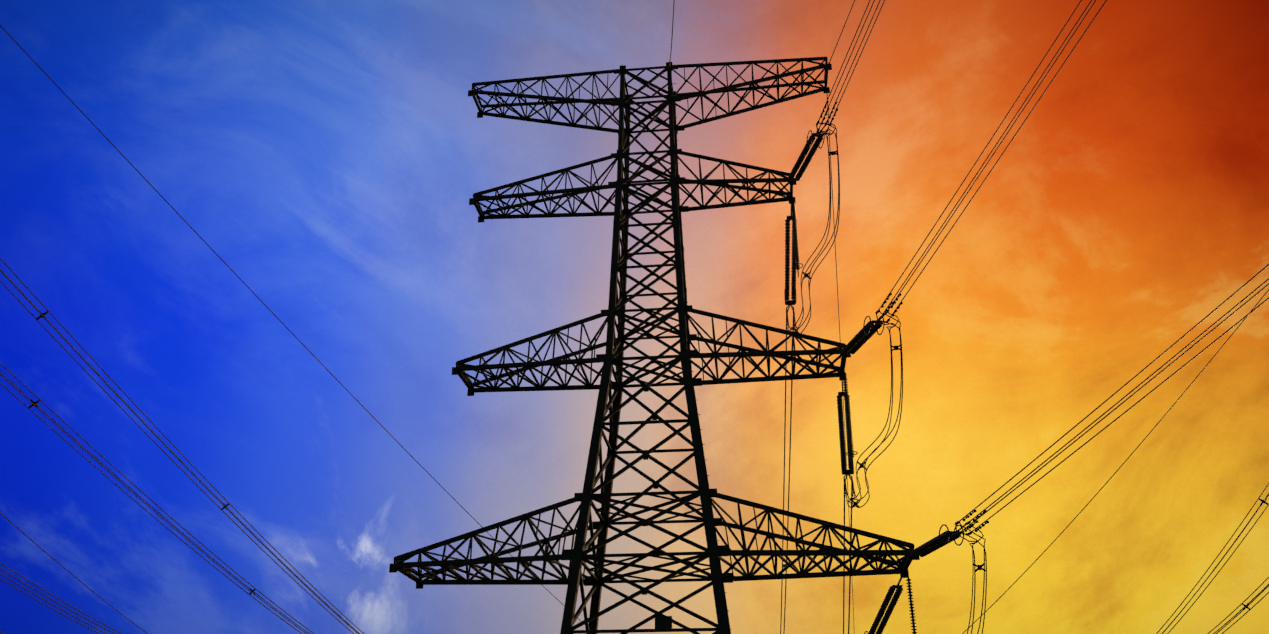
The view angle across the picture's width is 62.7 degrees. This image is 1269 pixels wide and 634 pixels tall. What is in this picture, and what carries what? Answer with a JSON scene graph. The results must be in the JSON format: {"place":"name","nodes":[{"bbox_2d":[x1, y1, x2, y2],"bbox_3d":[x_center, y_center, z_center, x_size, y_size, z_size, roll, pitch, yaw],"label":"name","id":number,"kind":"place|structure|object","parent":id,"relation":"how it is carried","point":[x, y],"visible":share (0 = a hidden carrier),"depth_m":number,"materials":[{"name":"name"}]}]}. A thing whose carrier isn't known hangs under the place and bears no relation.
{"place":"outdoors","nodes":[
{"label":"outdoors","id":0,"kind":"place"},
{"bbox_2d":[0,0,1268,633],"label":"sky","id":1,"kind":"structure","parent":0,"point":[333,154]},
{"bbox_3d":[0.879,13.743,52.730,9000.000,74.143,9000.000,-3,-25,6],"label":"terrain","id":2,"kind":"structure","parent":0,"visible":0},
{"bbox_2d":[389,57,919,633],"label":"transmission tower","id":3,"kind":"structure","parent":2,"relation":"on","point":[579,557],"depth_m":57.01,"materials":[{"name":"metal"}]},
{"bbox_2d":[0,0,1268,633],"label":"conductors","id":4,"kind":"structure","parent":3,"relation":"attached to","point":[852,498],"depth_m":53.66,"materials":[{"name":"grey metal"}]},
{"bbox_2d":[784,63,971,633],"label":"line hardware","id":5,"kind":"object","parent":3,"relation":"attached to","point":[848,472],"visible":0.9,"depth_m":54.61,"materials":[{"name":"grey metal"}]},
{"bbox_2d":[785,136,960,633],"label":"insulator strings","id":6,"kind":"object","parent":5,"relation":"attached to","point":[858,341],"visible":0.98,"depth_m":56.58,"materials":[{"name":"grey ceramic"}]}
]}

